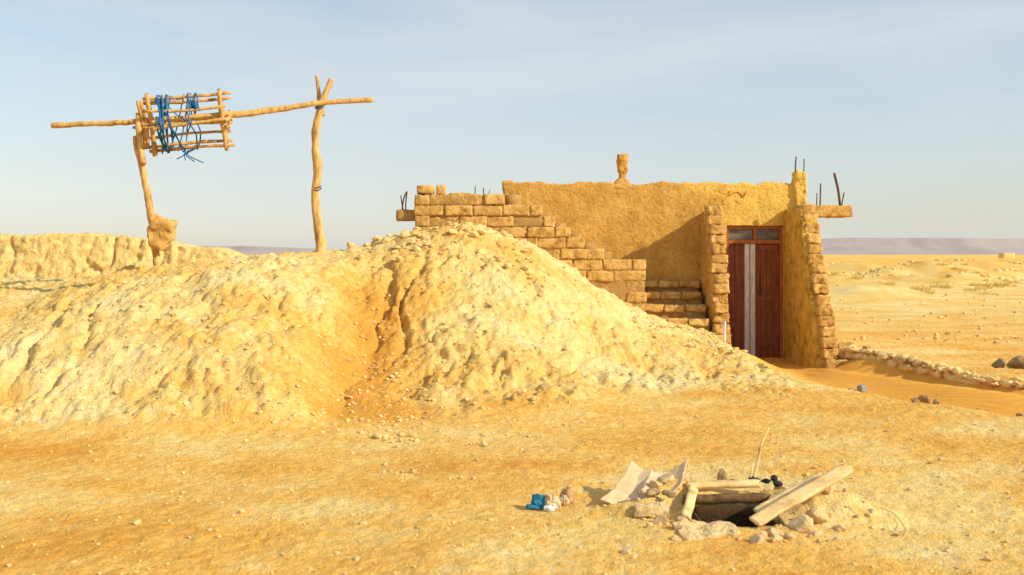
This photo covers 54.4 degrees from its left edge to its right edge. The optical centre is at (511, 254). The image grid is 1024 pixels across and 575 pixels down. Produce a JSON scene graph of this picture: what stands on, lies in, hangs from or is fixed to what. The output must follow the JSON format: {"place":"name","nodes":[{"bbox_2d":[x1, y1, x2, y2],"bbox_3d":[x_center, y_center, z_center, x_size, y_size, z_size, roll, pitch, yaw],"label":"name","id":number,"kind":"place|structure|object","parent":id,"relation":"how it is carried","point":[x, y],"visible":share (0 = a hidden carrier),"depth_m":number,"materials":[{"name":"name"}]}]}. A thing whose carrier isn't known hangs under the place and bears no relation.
{"place":"outdoors","nodes":[
{"label":"outdoors","id":0,"kind":"place"},
{"bbox_2d":[198,246,328,254],"bbox_3d":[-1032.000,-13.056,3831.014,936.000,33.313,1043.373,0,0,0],"label":"mesa hill","id":1,"kind":"structure","parent":0,"point":[251,250],"depth_m":3546.25,"materials":[{"name":"stone"}]},
{"bbox_2d":[0,224,1023,574],"bbox_3d":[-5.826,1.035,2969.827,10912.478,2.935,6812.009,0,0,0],"label":"ground","id":2,"kind":"structure","parent":0,"point":[60,446],"depth_m":8.99,"materials":[{"name":"beige sand"}]},
{"bbox_2d":[0,232,248,279],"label":"mud wall","id":3,"kind":"structure","parent":2,"relation":"on","point":[45,256],"depth_m":16.55,"materials":[{"name":"beige soil"}]},
{"bbox_2d":[51,75,373,265],"bbox_3d":[-3.823,-1.110,12.894,4.043,2.589,0.800,0,0,-12],"label":"well windlass","id":4,"kind":"object","parent":2,"relation":"on","point":[161,233],"visible":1,"depth_m":12.72,"materials":[{"name":"brown wood"}]},
{"bbox_2d":[0,221,1023,574],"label":"stones","id":5,"kind":"object","parent":2,"relation":"on","point":[462,255],"visible":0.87,"depth_m":10.26,"materials":[{"name":"beige stone"}]},
{"bbox_2d":[417,196,644,310],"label":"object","id":6,"kind":"object","parent":2,"relation":"on","point":[620,289],"visible":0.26,"depth_m":14.81,"materials":[{"name":"beige brick"}]},
{"bbox_2d":[414,184,646,310],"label":"stair parapet bricks","id":7,"kind":"object","parent":6,"relation":"attached to","point":[541,234],"visible":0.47,"depth_m":14.80,"materials":[{"name":"beige brick"}]},
{"bbox_2d":[525,493,560,511],"bbox_3d":[0.205,1.563,6.250,0.223,0.124,0.151,0,0,26],"label":"plastic bag","id":8,"kind":"object","parent":2,"relation":"on","point":[548,502],"visible":1,"depth_m":6.22,"materials":[{"name":"blue plastic"}]},
{"bbox_2d":[559,486,574,505],"bbox_3d":[0.348,1.548,6.367,0.119,0.132,0.120,0,0,0],"label":"rock","id":9,"kind":"object","parent":2,"relation":"on","point":[566,497],"visible":0.93,"depth_m":6.34,"materials":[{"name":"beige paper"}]},
{"bbox_2d":[505,195,709,331],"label":"stair treads","id":10,"kind":"object","parent":2,"relation":"on","point":[512,199],"visible":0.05,"depth_m":15.25,"materials":[{"name":"brown brick"}]},
{"bbox_2d":[396,209,414,220],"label":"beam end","id":11,"kind":"structure","parent":10,"relation":"on","point":[404,215],"depth_m":14.90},
{"bbox_2d":[400,157,844,209],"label":"rebar rods","id":12,"kind":"object","parent":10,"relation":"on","point":[834,175],"visible":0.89,"depth_m":15.44,"materials":[{"name":"brown metal"}]},
{"bbox_2d":[600,459,688,503],"bbox_3d":[0.889,1.476,6.443,0.418,0.216,0.657,0,0,28],"label":"cardboard sheet","id":13,"kind":"object","parent":2,"relation":"on","point":[633,481],"visible":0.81,"depth_m":6.50,"materials":[{"name":"beige cardboard"}]},
{"bbox_2d":[503,181,795,349],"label":"front wall","id":14,"kind":"structure","parent":2,"relation":"on","point":[656,225],"depth_m":16.00,"materials":[{"name":"paint"}]},
{"bbox_2d":[502,180,513,191],"bbox_3d":[-0.061,-1.091,16.100,0.204,0.204,0.230,0,0,0],"label":"parapet corner","id":15,"kind":"object","parent":14,"relation":"on","point":[507,182],"visible":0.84,"depth_m":15.99,"materials":[{"name":"paint"}]},
{"bbox_2d":[614,154,630,187],"bbox_3d":[1.789,-1.338,16.158,0.345,0.583,0.351,0,0,0],"label":"roof finial","id":16,"kind":"object","parent":14,"relation":"on","point":[622,166],"visible":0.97,"depth_m":16.07,"materials":[{"name":"paint"}]},
{"bbox_2d":[715,190,745,204],"bbox_3d":[3.507,-0.913,15.984,0.520,0.237,0.024,0,0,0],"label":"red paint scribble","id":17,"kind":"object","parent":14,"relation":"attached to","point":[730,195],"visible":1,"depth_m":15.98,"materials":[{"name":"red paint"}]},
{"bbox_2d":[724,225,783,357],"bbox_3d":[3.921,0.649,16.170,1.168,2.506,0.308,0,0,0],"label":"door reveal","id":18,"kind":"object","parent":14,"relation":"attached to","point":[783,277],"depth_m":16.02,"materials":[{"name":"brown wood"}]},
{"bbox_2d":[744,244,754,355],"bbox_3d":[3.840,0.843,16.077,0.168,2.012,0.020,0,0,0],"label":"white door stripe","id":19,"kind":"object","parent":18,"relation":"attached to","point":[749,300],"depth_m":16.07,"materials":[{"name":"paint"}]},
{"bbox_2d":[729,229,778,239],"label":"transom panes","id":20,"kind":"object","parent":18,"relation":"attached to","point":[746,234],"visible":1,"depth_m":16.11,"materials":[{"name":"grey glass"}]},
{"bbox_2d":[726,226,782,357],"bbox_3d":[3.908,0.700,16.105,0.933,2.297,0.108,0,0,0],"label":"door frame","id":21,"kind":"object","parent":14,"relation":"in","point":[754,240],"visible":0.68,"depth_m":16.05,"materials":[{"name":"brown wood"}]},
{"bbox_2d":[729,244,778,357],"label":"door leaves","id":22,"kind":"object","parent":21,"relation":"attached to","point":[766,303],"visible":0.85,"depth_m":16.09,"materials":[{"name":"brown wood"}]},
{"bbox_2d":[631,502,669,518],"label":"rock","id":23,"kind":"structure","parent":2,"relation":"on","point":[653,509],"depth_m":5.96,"materials":[{"name":"beige stone"}]},
{"bbox_2d":[637,488,675,497],"bbox_3d":[0.909,1.492,6.230,0.241,0.046,0.134,0,0,15],"label":"burnt rubble","id":24,"kind":"object","parent":2,"relation":"on","point":[657,491],"visible":1,"depth_m":6.20,"materials":[{"name":"beige stone"}]},
{"bbox_2d":[645,280,709,326],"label":"front step bricks","id":25,"kind":"object","parent":2,"relation":"on","point":[674,308],"visible":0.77,"depth_m":15.49,"materials":[{"name":"beige brick"}]},
{"bbox_2d":[681,484,697,520],"bbox_3d":[1.099,1.527,6.143,0.069,0.105,0.507,0,0,16],"label":"wooden plank","id":26,"kind":"object","parent":2,"relation":"on","point":[689,505],"visible":0.99,"depth_m":6.09,"materials":[{"name":"beige wood"}]},
{"bbox_2d":[672,521,740,539],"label":"stone","id":27,"kind":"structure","parent":2,"relation":"on","point":[699,530],"depth_m":5.63,"materials":[{"name":"beige stone"}]},
{"bbox_2d":[699,212,723,329],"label":"wing wall","id":28,"kind":"structure","parent":2,"relation":"on","point":[706,280],"depth_m":15.56,"materials":[{"name":"paint"}]},
{"bbox_2d":[717,468,726,479],"bbox_3d":[1.451,1.542,6.876,0.073,0.126,0.074,0,0,0],"label":"upright rock","id":29,"kind":"object","parent":2,"relation":"on","point":[722,474],"visible":0.66,"depth_m":6.86,"materials":[{"name":"beige stone"}]},
{"bbox_2d":[685,479,762,489],"bbox_3d":[1.373,1.485,6.421,0.509,0.055,0.059,0,0,-5],"label":"wooden plank","id":30,"kind":"object","parent":2,"relation":"on","point":[731,484],"visible":0.96,"depth_m":6.41,"materials":[{"name":"beige wood"}]},
{"bbox_2d":[723,322,725,341],"bbox_3d":[3.087,1.240,14.450,0.040,0.523,0.035,0,0,0],"label":"marker stake","id":31,"kind":"object","parent":2,"relation":"on","point":[724,332],"visible":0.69,"depth_m":14.44,"materials":[{"name":"white paint"}]},
{"bbox_2d":[683,493,770,504],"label":"wooden beam","id":32,"kind":"structure","parent":2,"relation":"on","point":[706,499],"depth_m":6.27,"materials":[{"name":"brown wood"}]},
{"bbox_2d":[691,507,777,526],"bbox_3d":[1.340,2.015,6.050,0.458,0.873,0.453,0,0,0],"label":"pit lining","id":33,"kind":"object","parent":2,"relation":"on","point":[738,516],"visible":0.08,"depth_m":6.25,"materials":[{"name":"brown soil"}]},
{"bbox_2d":[731,475,782,486],"bbox_3d":[1.579,1.497,6.542,0.377,0.061,0.225,0,0,0],"label":"charred rag","id":34,"kind":"object","parent":2,"relation":"on","point":[774,479],"visible":0.4,"depth_m":6.55,"materials":[{"name":"fabric"}]},
{"bbox_2d":[750,427,769,477],"bbox_3d":[1.640,1.350,6.628,0.180,0.386,0.032,0,0,-28],"label":"dry stick","id":35,"kind":"object","parent":34,"relation":"on","point":[758,459],"visible":0.82,"depth_m":6.62,"materials":[{"name":"brown wood"}]},
{"bbox_2d":[704,203,841,368],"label":"wing wall bricks","id":36,"kind":"object","parent":2,"relation":"on","point":[825,312],"visible":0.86,"depth_m":14.88,"materials":[{"name":"beige brick"}]},
{"bbox_2d":[753,472,821,512],"bbox_3d":[1.714,1.455,6.036,0.550,0.206,0.116,0,0,-26],"label":"wooden plank","id":37,"kind":"object","parent":2,"relation":"on","point":[759,507],"visible":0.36,"depth_m":6.05,"materials":[{"name":"beige wood"}]},
{"bbox_2d":[749,464,853,526],"bbox_3d":[1.728,1.424,5.900,0.730,0.298,0.091,0,0,-23],"label":"wooden plank","id":38,"kind":"object","parent":2,"relation":"on","point":[775,509],"visible":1,"depth_m":5.88,"materials":[{"name":"beige wood"}]},
{"bbox_2d":[615,473,991,560],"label":"rim stones","id":39,"kind":"object","parent":2,"relation":"on","point":[802,523],"visible":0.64,"depth_m":5.73,"materials":[{"name":"stone"}]},
{"bbox_2d":[784,207,826,367],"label":"wing wall","id":40,"kind":"structure","parent":2,"relation":"on","point":[801,341],"depth_m":15.16,"materials":[{"name":"yellow paint"}]},
{"bbox_2d":[791,171,806,207],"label":"corner pillar","id":41,"kind":"structure","parent":40,"relation":"on","point":[798,181],"depth_m":15.94,"materials":[{"name":"paint"}]},
{"bbox_2d":[815,204,852,217],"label":"lintel slab","id":42,"kind":"structure","parent":40,"relation":"on","point":[831,211],"depth_m":15.30,"materials":[{"name":"stone"}]},
{"bbox_2d":[857,384,867,392],"bbox_3d":[4.329,1.663,12.309,0.135,0.100,0.153,0,0,0],"label":"grey stone","id":43,"kind":"object","parent":2,"relation":"on","point":[861,388],"visible":0.94,"depth_m":12.25,"materials":[{"name":"grey stone"}]},
{"bbox_2d":[827,262,1019,294],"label":"dry grass","id":44,"kind":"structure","parent":2,"relation":"on","point":[983,286],"depth_m":46.53,"materials":[{"name":"beige plant"}]},
{"bbox_2d":[824,259,1023,286],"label":"rubble mounds","id":45,"kind":"object","parent":2,"relation":"on","point":[912,261],"visible":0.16,"depth_m":66.11,"materials":[{"name":"beige stone"}]},
{"bbox_2d":[837,345,1023,389],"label":"stone wall","id":46,"kind":"structure","parent":2,"relation":"on","point":[914,364],"depth_m":13.01,"materials":[{"name":"beige stone"}]},
{"bbox_2d":[837,342,872,355],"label":"adobe block","id":47,"kind":"structure","parent":46,"relation":"on","point":[840,346],"depth_m":14.23,"materials":[{"name":"brick"}]},
{"bbox_2d":[848,355,1023,416],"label":"rocks","id":48,"kind":"object","parent":2,"relation":"on","point":[1016,362],"visible":0.8,"depth_m":13.39,"materials":[{"name":"brown stone"}]},
{"bbox_2d":[998,253,1014,257],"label":"distant hut","id":49,"kind":"object","parent":2,"relation":"on","point":[1006,255],"visible":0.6,"depth_m":300.00,"materials":[{"name":"beige"}]},
{"bbox_2d":[0,0,1023,249],"label":"sky","id":50,"kind":"structure","parent":0,"point":[915,108],"materials":[{"name":"blue"}]},
{"bbox_2d":[821,238,1023,254],"bbox_3d":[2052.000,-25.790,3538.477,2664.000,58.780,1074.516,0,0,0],"label":"mesa hill","id":51,"kind":"structure","parent":0,"point":[910,246],"depth_m":3219.67,"materials":[{"name":"stone"}]}
]}

